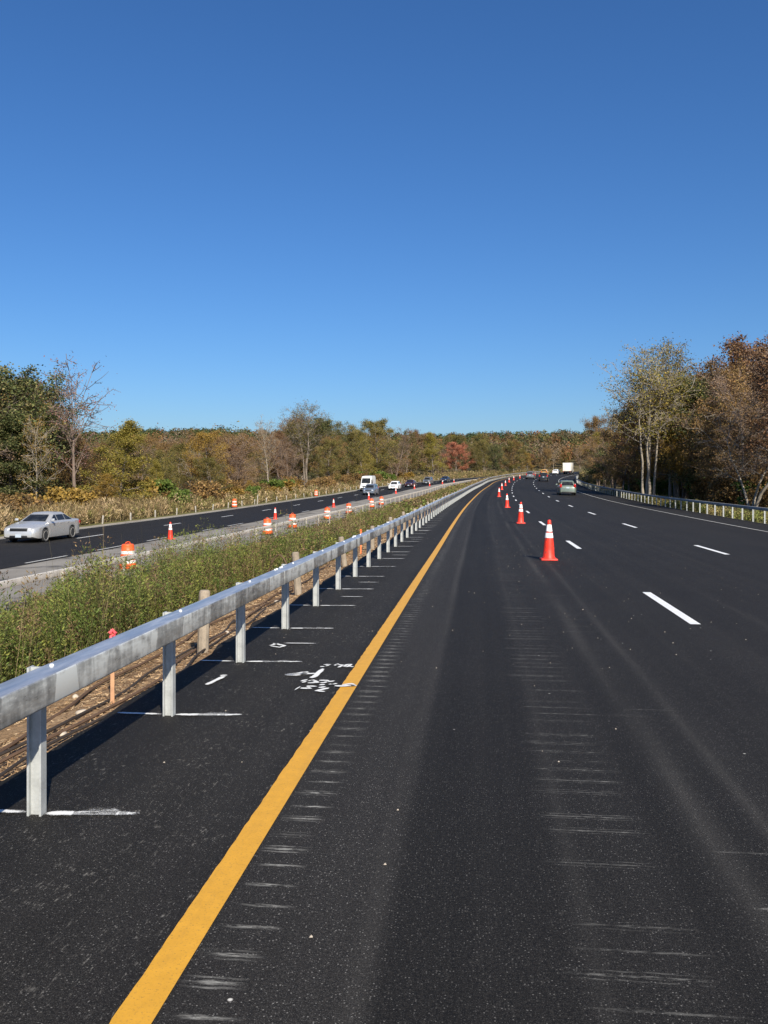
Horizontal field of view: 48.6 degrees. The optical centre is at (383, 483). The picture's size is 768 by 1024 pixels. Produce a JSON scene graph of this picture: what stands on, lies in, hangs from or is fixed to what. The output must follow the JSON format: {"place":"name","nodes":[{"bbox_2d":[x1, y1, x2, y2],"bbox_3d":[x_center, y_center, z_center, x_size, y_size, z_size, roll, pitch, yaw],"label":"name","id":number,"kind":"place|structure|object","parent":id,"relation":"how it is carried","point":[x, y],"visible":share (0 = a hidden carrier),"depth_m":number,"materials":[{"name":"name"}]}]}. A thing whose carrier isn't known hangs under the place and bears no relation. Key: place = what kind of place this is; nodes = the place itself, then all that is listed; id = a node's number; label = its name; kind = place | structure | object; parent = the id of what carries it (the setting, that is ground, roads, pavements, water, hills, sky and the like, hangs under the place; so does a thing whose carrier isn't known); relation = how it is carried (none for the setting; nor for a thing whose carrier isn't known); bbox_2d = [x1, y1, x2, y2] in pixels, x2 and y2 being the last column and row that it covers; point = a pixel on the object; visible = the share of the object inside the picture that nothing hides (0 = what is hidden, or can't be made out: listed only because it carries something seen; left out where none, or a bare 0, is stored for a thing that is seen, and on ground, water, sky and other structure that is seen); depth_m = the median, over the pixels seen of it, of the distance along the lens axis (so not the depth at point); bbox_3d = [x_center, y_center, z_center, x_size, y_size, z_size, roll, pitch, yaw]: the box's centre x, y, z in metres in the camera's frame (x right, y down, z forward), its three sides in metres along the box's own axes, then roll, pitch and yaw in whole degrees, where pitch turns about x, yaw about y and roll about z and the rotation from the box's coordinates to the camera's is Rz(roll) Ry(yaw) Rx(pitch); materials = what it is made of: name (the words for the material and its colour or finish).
{"place":"outdoors","nodes":[
{"label":"outdoors","id":0,"kind":"place"},
{"bbox_2d":[4,511,79,541],"bbox_3d":[-17.730,2.163,44.303,2.144,1.475,4.838,0,0,7],"label":"sedan","id":1,"kind":"object","parent":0,"point":[43,526],"visible":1,"depth_m":43.34,"materials":[{"name":"silver metal"}]},
{"bbox_2d":[0,481,469,611],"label":"shoulder","id":2,"kind":"object","parent":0,"point":[36,567],"visible":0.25,"depth_m":40.54},
{"bbox_2d":[0,486,474,781],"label":"median","id":3,"kind":"object","parent":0,"point":[6,733],"visible":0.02,"depth_m":8.11,"materials":[{"name":"soil"}]},
{"bbox_2d":[0,619,234,755],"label":"cable","id":4,"kind":"object","parent":3,"relation":"on","point":[85,711],"visible":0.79,"depth_m":6.93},
{"bbox_2d":[0,608,265,777],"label":"cable","id":5,"kind":"object","parent":3,"relation":"on","point":[11,767],"visible":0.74,"depth_m":6.07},
{"bbox_2d":[0,593,289,763],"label":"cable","id":6,"kind":"object","parent":3,"relation":"on","point":[14,754],"visible":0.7,"depth_m":6.79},
{"bbox_2d":[0,510,293,691],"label":"weeds","id":7,"kind":"object","parent":3,"relation":"on","point":[53,625],"visible":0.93,"depth_m":9.88,"materials":[{"name":"green plant"}]},
{"bbox_2d":[0,564,329,751],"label":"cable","id":8,"kind":"object","parent":3,"relation":"on","point":[23,736],"visible":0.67,"depth_m":8.17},
{"bbox_2d":[197,590,209,654],"bbox_3d":[-1.919,1.535,9.055,0.118,0.811,0.124,1,-2,-2],"label":"wooden post","id":9,"kind":"object","parent":3,"relation":"on","point":[203,638],"visible":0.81,"depth_m":9.01,"materials":[{"name":"brown wood"}]},
{"bbox_2d":[0,516,424,780],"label":"straw","id":10,"kind":"object","parent":3,"relation":"on","point":[182,648],"visible":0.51,"depth_m":8.45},
{"bbox_2d":[0,479,476,588],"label":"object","id":11,"kind":"object","parent":3,"relation":"on","point":[20,580],"visible":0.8,"depth_m":31.26,"materials":[{"name":"concrete"}]},
{"bbox_2d":[292,552,301,594],"bbox_3d":[-1.406,1.526,13.798,0.174,0.850,0.122,0,0,2],"label":"wooden post","id":12,"kind":"object","parent":3,"relation":"on","point":[297,582],"visible":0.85,"depth_m":13.75,"materials":[{"name":"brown wood"}]},
{"bbox_2d":[327,484,468,525],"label":"weeds","id":13,"kind":"object","parent":3,"relation":"on","point":[416,502],"visible":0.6,"depth_m":59.37,"materials":[{"name":"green plant"}]},
{"bbox_2d":[0,477,489,568],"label":"road","id":14,"kind":"structure","parent":0,"point":[18,552],"depth_m":54.16,"materials":[{"name":"asphalt"}]},
{"bbox_2d":[0,476,490,536],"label":"verge","id":15,"kind":"structure","parent":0,"point":[150,517],"depth_m":83.92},
{"bbox_2d":[0,476,492,538],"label":"shoulder","id":16,"kind":"object","parent":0,"point":[209,511],"visible":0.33,"depth_m":78.99},
{"bbox_2d":[225,501,407,579],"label":"weeds","id":17,"kind":"object","parent":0,"point":[305,541],"visible":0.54,"depth_m":23.49,"materials":[{"name":"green plant"}]},
{"bbox_2d":[0,456,711,614],"bbox_3d":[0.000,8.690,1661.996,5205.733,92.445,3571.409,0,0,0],"label":"ground","id":18,"kind":"structure","parent":0,"point":[559,466],"depth_m":405.76,"materials":[{"name":"soil"}]},
{"bbox_2d":[0,492,53,515],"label":"shrub","id":19,"kind":"object","parent":18,"relation":"on","point":[25,500],"visible":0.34,"depth_m":55.88,"materials":[{"name":"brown plant"}]},
{"bbox_2d":[0,412,68,501],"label":"dense tree","id":20,"kind":"object","parent":18,"relation":"on","point":[11,433],"visible":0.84,"depth_m":67.14,"materials":[{"name":"green plant"}]},
{"bbox_2d":[10,414,67,503],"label":"bare tree","id":21,"kind":"object","parent":18,"relation":"on","point":[32,448],"visible":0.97,"depth_m":66.08,"materials":[{"name":"grey plant"}]},
{"bbox_2d":[0,361,85,479],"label":"dense tree","id":22,"kind":"object","parent":18,"relation":"on","point":[32,400],"visible":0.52,"depth_m":71.16,"materials":[{"name":"green plant"}]},
{"bbox_2d":[30,486,82,507],"bbox_3d":[-24.713,1.652,64.526,3.133,2.994,3.868,0,0,11],"label":"shrub","id":23,"kind":"object","parent":18,"relation":"on","point":[56,493],"visible":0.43,"depth_m":63.67,"materials":[{"name":"yellow plant"}]},
{"bbox_2d":[0,362,114,502],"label":"dense tree","id":24,"kind":"object","parent":18,"relation":"on","point":[17,385],"visible":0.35,"depth_m":77.42,"materials":[{"name":"green plant"}]},
{"bbox_2d":[31,423,93,489],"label":"leafy tree","id":25,"kind":"object","parent":18,"relation":"on","point":[54,442],"visible":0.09,"depth_m":84.88,"materials":[{"name":"green plant"}]},
{"bbox_2d":[58,433,98,488],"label":"autumn tree","id":26,"kind":"object","parent":18,"relation":"on","point":[82,448],"visible":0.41,"depth_m":79.20,"materials":[{"name":"brown plant"}]},
{"bbox_2d":[39,350,120,490],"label":"bare tree","id":27,"kind":"object","parent":18,"relation":"on","point":[72,417],"visible":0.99,"depth_m":72.05,"materials":[{"name":"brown plant"}]},
{"bbox_2d":[52,441,109,491],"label":"autumn tree","id":28,"kind":"object","parent":18,"relation":"on","point":[82,468],"visible":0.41,"depth_m":77.88,"materials":[{"name":"brown plant"}]},
{"bbox_2d":[65,487,99,506],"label":"shrub","id":29,"kind":"object","parent":18,"relation":"on","point":[83,498],"visible":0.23,"depth_m":66.33,"materials":[{"name":"plant"}]},
{"bbox_2d":[0,490,176,533],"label":"reeds","id":30,"kind":"object","parent":18,"relation":"on","point":[99,507],"visible":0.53,"depth_m":63.56,"materials":[{"name":"beige plant"}]},
{"bbox_2d":[91,473,122,501],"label":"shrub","id":31,"kind":"object","parent":18,"relation":"on","point":[106,477],"visible":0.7,"depth_m":72.28,"materials":[{"name":"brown plant"}]},
{"bbox_2d":[68,418,158,502],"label":"yellow tree","id":32,"kind":"object","parent":18,"relation":"on","point":[127,429],"visible":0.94,"depth_m":75.14,"materials":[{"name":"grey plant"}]},
{"bbox_2d":[121,476,161,499],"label":"shrub","id":33,"kind":"object","parent":18,"relation":"on","point":[152,490],"visible":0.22,"depth_m":79.33,"materials":[{"name":"plant"}]},
{"bbox_2d":[142,477,178,501],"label":"shrub","id":34,"kind":"object","parent":18,"relation":"on","point":[167,484],"visible":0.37,"depth_m":84.01,"materials":[{"name":"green plant"}]},
{"bbox_2d":[148,449,181,488],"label":"leafy tree","id":35,"kind":"object","parent":18,"relation":"on","point":[168,469],"visible":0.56,"depth_m":94.75,"materials":[{"name":"green plant"}]},
{"bbox_2d":[163,488,192,511],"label":"shrub","id":36,"kind":"object","parent":18,"relation":"on","point":[181,492],"visible":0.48,"depth_m":83.04,"materials":[{"name":"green plant"}]},
{"bbox_2d":[165,441,198,489],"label":"leafy tree","id":37,"kind":"object","parent":18,"relation":"on","point":[179,448],"visible":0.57,"depth_m":113.67,"materials":[{"name":"green plant"}]},
{"bbox_2d":[187,480,225,507],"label":"shrub","id":38,"kind":"object","parent":18,"relation":"on","point":[206,489],"visible":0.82,"depth_m":92.38,"materials":[{"name":"brown plant"}]},
{"bbox_2d":[180,429,234,483],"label":"yellow tree","id":39,"kind":"object","parent":18,"relation":"on","point":[206,438],"visible":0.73,"depth_m":102.23,"materials":[{"name":"plant"}]},
{"bbox_2d":[187,456,232,493],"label":"leafy tree","id":40,"kind":"object","parent":18,"relation":"on","point":[206,461],"visible":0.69,"depth_m":98.46,"materials":[{"name":"green plant"}]},
{"bbox_2d":[0,473,453,534],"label":"weeds","id":41,"kind":"object","parent":18,"relation":"on","point":[200,505],"visible":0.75,"depth_m":91.60,"materials":[{"name":"brown plant"}]},
{"bbox_2d":[204,433,260,485],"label":"half bare tree","id":42,"kind":"object","parent":18,"relation":"on","point":[238,460],"visible":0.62,"depth_m":109.78,"materials":[{"name":"brown plant"}]},
{"bbox_2d":[219,444,246,478],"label":"autumn tree","id":43,"kind":"object","parent":18,"relation":"on","point":[230,449],"visible":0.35,"depth_m":112.03,"materials":[{"name":"orange plant"}]},
{"bbox_2d":[211,431,268,481],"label":"autumn tree","id":44,"kind":"object","parent":18,"relation":"on","point":[248,452],"visible":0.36,"depth_m":126.31,"materials":[{"name":"brown plant"}]},
{"bbox_2d":[251,414,280,481],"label":"bare tree","id":45,"kind":"object","parent":18,"relation":"on","point":[264,452],"visible":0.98,"depth_m":128.21,"materials":[{"name":"grey plant"}]},
{"bbox_2d":[248,430,294,481],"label":"half bare tree","id":46,"kind":"object","parent":18,"relation":"on","point":[280,445],"visible":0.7,"depth_m":134.56,"materials":[{"name":"brown plant"}]},
{"bbox_2d":[270,433,298,476],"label":"autumn tree","id":47,"kind":"object","parent":18,"relation":"on","point":[276,459],"visible":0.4,"depth_m":175.77,"materials":[{"name":"orange plant"}]},
{"bbox_2d":[275,441,305,477],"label":"half bare tree","id":48,"kind":"object","parent":18,"relation":"on","point":[292,460],"visible":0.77,"depth_m":163.21,"materials":[{"name":"brown plant"}]},
{"bbox_2d":[278,421,313,475],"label":"leafy tree","id":49,"kind":"object","parent":18,"relation":"on","point":[294,443],"visible":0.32,"depth_m":185.27,"materials":[{"name":"green plant"}]},
{"bbox_2d":[277,398,338,484],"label":"tall tree","id":50,"kind":"object","parent":18,"relation":"on","point":[304,429],"visible":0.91,"depth_m":175.82,"materials":[{"name":"grey plant"}]},
{"bbox_2d":[297,418,344,472],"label":"leafy tree","id":51,"kind":"object","parent":18,"relation":"on","point":[337,426],"visible":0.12,"depth_m":194.32,"materials":[{"name":"green plant"}]},
{"bbox_2d":[301,414,354,479],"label":"dense tree","id":52,"kind":"object","parent":18,"relation":"on","point":[326,427],"visible":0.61,"depth_m":177.70,"materials":[{"name":"green plant"}]},
{"bbox_2d":[311,437,347,479],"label":"leafy tree","id":53,"kind":"object","parent":18,"relation":"on","point":[327,443],"visible":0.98,"depth_m":161.06,"materials":[{"name":"green plant"}]},
{"bbox_2d":[307,435,352,477],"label":"autumn tree","id":54,"kind":"object","parent":18,"relation":"on","point":[342,451],"visible":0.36,"depth_m":171.63,"materials":[{"name":"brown plant"}]},
{"bbox_2d":[55,421,614,479],"bbox_3d":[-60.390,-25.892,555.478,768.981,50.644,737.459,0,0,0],"label":"woods","id":55,"kind":"object","parent":18,"relation":"on","point":[564,441],"visible":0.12,"depth_m":459.96,"materials":[{"name":"green plant"}]},
{"bbox_2d":[335,424,370,473],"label":"leafy tree","id":56,"kind":"object","parent":18,"relation":"on","point":[352,444],"visible":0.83,"depth_m":187.20,"materials":[{"name":"green plant"}]},
{"bbox_2d":[346,428,376,475],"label":"yellow tree","id":57,"kind":"object","parent":18,"relation":"on","point":[365,463],"visible":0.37,"depth_m":198.01,"materials":[{"name":"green plant"}]},
{"bbox_2d":[355,417,401,471],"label":"leafy tree","id":58,"kind":"object","parent":18,"relation":"on","point":[378,426],"visible":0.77,"depth_m":208.38,"materials":[{"name":"green plant"}]},
{"bbox_2d":[374,425,414,475],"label":"half bare tree","id":59,"kind":"object","parent":18,"relation":"on","point":[395,465],"visible":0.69,"depth_m":222.74,"materials":[{"name":"brown plant"}]},
{"bbox_2d":[395,430,421,472],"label":"leafy tree","id":60,"kind":"object","parent":18,"relation":"on","point":[412,451],"visible":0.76,"depth_m":243.00,"materials":[{"name":"green plant"}]},
{"bbox_2d":[417,431,448,474],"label":"yellow tree","id":61,"kind":"object","parent":18,"relation":"on","point":[431,451],"visible":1,"depth_m":254.44,"materials":[{"name":"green plant"}]},
{"bbox_2d":[441,441,474,470],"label":"red tree","id":62,"kind":"object","parent":18,"relation":"on","point":[456,447],"visible":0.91,"depth_m":310.12,"materials":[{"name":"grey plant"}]},
{"bbox_2d":[466,448,488,473],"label":"leafy tree","id":63,"kind":"object","parent":18,"relation":"on","point":[476,454],"visible":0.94,"depth_m":309.26,"materials":[{"name":"green plant"}]},
{"bbox_2d":[469,432,494,471],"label":"leafy tree","id":64,"kind":"object","parent":18,"relation":"on","point":[482,442],"visible":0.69,"depth_m":349.50,"materials":[{"name":"green plant"}]},
{"bbox_2d":[413,467,561,478],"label":"weeds","id":65,"kind":"object","parent":18,"relation":"on","point":[468,474],"visible":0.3,"depth_m":296.89,"materials":[{"name":"brown plant"}]},
{"bbox_2d":[485,444,508,471],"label":"dense tree","id":66,"kind":"object","parent":18,"relation":"on","point":[495,453],"visible":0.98,"depth_m":318.09,"materials":[{"name":"green plant"}]},
{"bbox_2d":[498,439,525,470],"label":"autumn tree","id":67,"kind":"object","parent":18,"relation":"on","point":[513,449],"visible":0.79,"depth_m":333.27,"materials":[{"name":"brown plant"}]},
{"bbox_2d":[498,441,528,473],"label":"leafy tree","id":68,"kind":"object","parent":18,"relation":"on","point":[514,466],"visible":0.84,"depth_m":333.40,"materials":[{"name":"green plant"}]},
{"bbox_2d":[578,414,611,453],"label":"autumn tree","id":69,"kind":"object","parent":18,"relation":"on","point":[593,424],"visible":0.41,"depth_m":251.77,"materials":[{"name":"brown plant"}]},
{"bbox_2d":[584,427,615,488],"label":"autumn tree","id":70,"kind":"object","parent":18,"relation":"on","point":[595,445],"visible":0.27,"depth_m":141.07,"materials":[{"name":"brown plant"}]},
{"bbox_2d":[585,439,626,491],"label":"half bare tree","id":71,"kind":"object","parent":18,"relation":"on","point":[613,480],"visible":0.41,"depth_m":128.10,"materials":[{"name":"brown plant"}]},
{"bbox_2d":[579,410,661,490],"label":"dense tree","id":72,"kind":"object","parent":18,"relation":"on","point":[595,471],"visible":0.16,"depth_m":130.33,"materials":[{"name":"green plant"}]},
{"bbox_2d":[599,425,643,489],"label":"autumn tree","id":73,"kind":"object","parent":18,"relation":"on","point":[624,476],"visible":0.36,"depth_m":116.21,"materials":[{"name":"orange plant"}]},
{"bbox_2d":[606,427,657,490],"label":"yellow tree","id":74,"kind":"object","parent":18,"relation":"on","point":[613,472],"visible":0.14,"depth_m":121.26,"materials":[{"name":"plant"}]},
{"bbox_2d":[598,400,668,493],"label":"autumn tree","id":75,"kind":"object","parent":18,"relation":"on","point":[635,469],"visible":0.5,"depth_m":96.21,"materials":[{"name":"brown plant"}]},
{"bbox_2d":[590,339,701,496],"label":"tall tree","id":76,"kind":"object","parent":18,"relation":"on","point":[665,389],"visible":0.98,"depth_m":88.94,"materials":[{"name":"green plant"}]},
{"bbox_2d":[651,478,678,495],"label":"shrub","id":77,"kind":"object","parent":18,"relation":"on","point":[659,489],"visible":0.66,"depth_m":100.77,"materials":[{"name":"green plant"}]},
{"bbox_2d":[620,380,711,496],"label":"yellow tree","id":78,"kind":"object","parent":18,"relation":"on","point":[676,465],"visible":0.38,"depth_m":91.30,"materials":[{"name":"plant"}]},
{"bbox_2d":[609,332,724,497],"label":"tall tree","id":79,"kind":"object","parent":18,"relation":"on","point":[675,486],"visible":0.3,"depth_m":94.57,"materials":[{"name":"green plant"}]},
{"bbox_2d":[643,357,733,467],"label":"autumn tree","id":80,"kind":"object","parent":18,"relation":"on","point":[710,365],"visible":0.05,"depth_m":104.33,"materials":[{"name":"brown plant"}]},
{"bbox_2d":[610,490,767,522],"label":"weeds","id":81,"kind":"object","parent":18,"relation":"on","point":[758,515],"visible":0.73,"depth_m":58.30,"materials":[{"name":"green plant"}]},
{"bbox_2d":[649,365,756,482],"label":"half bare tree","id":82,"kind":"object","parent":18,"relation":"on","point":[708,388],"visible":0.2,"depth_m":89.88,"materials":[{"name":"brown plant"}]},
{"bbox_2d":[651,371,756,500],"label":"dense tree","id":83,"kind":"object","parent":18,"relation":"on","point":[704,397],"visible":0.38,"depth_m":89.73,"materials":[{"name":"brown plant"}]},
{"bbox_2d":[687,475,723,500],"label":"shrub","id":84,"kind":"object","parent":18,"relation":"on","point":[696,494],"visible":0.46,"depth_m":87.72,"materials":[{"name":"green plant"}]},
{"bbox_2d":[675,366,767,479],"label":"autumn tree","id":85,"kind":"object","parent":18,"relation":"on","point":[729,371],"visible":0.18,"depth_m":83.83,"materials":[{"name":"brown plant"}]},
{"bbox_2d":[705,475,740,504],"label":"shrub","id":86,"kind":"object","parent":18,"relation":"on","point":[726,492],"visible":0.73,"depth_m":73.87,"materials":[{"name":"brown plant"}]},
{"bbox_2d":[682,391,767,509],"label":"leaning tree","id":87,"kind":"object","parent":18,"relation":"on","point":[734,462],"visible":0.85,"depth_m":60.08,"materials":[{"name":"brown plant"}]},
{"bbox_2d":[685,331,767,439],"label":"autumn tree","id":88,"kind":"object","parent":18,"relation":"on","point":[734,347],"visible":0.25,"depth_m":94.34,"materials":[{"name":"orange plant"}]},
{"bbox_2d":[690,394,767,485],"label":"autumn tree","id":89,"kind":"object","parent":18,"relation":"on","point":[712,463],"visible":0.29,"depth_m":76.14,"materials":[{"name":"brown plant"}]},
{"bbox_2d":[695,369,767,473],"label":"autumn tree","id":90,"kind":"object","parent":18,"relation":"on","point":[726,387],"visible":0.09,"depth_m":78.87,"materials":[{"name":"orange plant"}]},
{"bbox_2d":[697,356,767,500],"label":"autumn tree","id":91,"kind":"object","parent":18,"relation":"on","point":[741,388],"visible":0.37,"depth_m":71.53,"materials":[{"name":"brown plant"}]},
{"bbox_2d":[700,373,767,498],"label":"half bare tree","id":92,"kind":"object","parent":18,"relation":"on","point":[738,424],"visible":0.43,"depth_m":67.52,"materials":[{"name":"brown plant"}]},
{"bbox_2d":[730,479,767,504],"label":"shrub","id":93,"kind":"object","parent":18,"relation":"on","point":[740,502],"visible":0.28,"depth_m":63.91,"materials":[{"name":"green plant"}]},
{"bbox_2d":[732,474,767,503],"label":"shrub","id":94,"kind":"object","parent":18,"relation":"on","point":[755,480],"visible":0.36,"depth_m":63.53,"materials":[{"name":"brown plant"}]},
{"bbox_2d":[736,334,767,478],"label":"autumn tree","id":95,"kind":"object","parent":18,"relation":"on","point":[759,385],"visible":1,"depth_m":55.09,"materials":[{"name":"orange plant"}]},
{"bbox_2d":[744,486,767,509],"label":"shrub","id":96,"kind":"object","parent":18,"relation":"on","point":[763,500],"visible":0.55,"depth_m":61.70,"materials":[{"name":"brown plant"}]},
{"bbox_2d":[0,471,767,1023],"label":"road","id":97,"kind":"structure","parent":0,"point":[224,841],"depth_m":4.56,"materials":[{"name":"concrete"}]},
{"bbox_2d":[0,471,540,816],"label":"guardrail","id":98,"kind":"object","parent":97,"relation":"on","point":[32,693],"visible":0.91,"depth_m":5.70,"materials":[{"name":"metal"}]},
{"bbox_2d":[539,520,557,559],"bbox_3d":[3.745,1.265,19.324,0.368,0.910,0.368,1,1,3],"label":"traffic cone","id":99,"kind":"object","parent":97,"relation":"on","point":[548,551],"visible":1,"depth_m":19.24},
{"bbox_2d":[556,480,575,494],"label":"hatchback","id":100,"kind":"object","parent":97,"relation":"on","point":[566,486],"visible":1,"depth_m":88.29,"materials":[{"name":"silver paint"}]},
{"bbox_2d":[0,0,767,436],"label":"sky","id":101,"kind":"structure","parent":0,"point":[434,216],"materials":[{"name":"blue"}]},
{"bbox_2d":[582,483,767,523],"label":"verge","id":102,"kind":"structure","parent":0,"point":[591,487],"depth_m":126.55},
{"bbox_2d":[575,475,767,523],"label":"guardrail","id":103,"kind":"object","parent":102,"relation":"on","point":[580,482],"visible":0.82,"depth_m":59.77,"materials":[{"name":"metal"}]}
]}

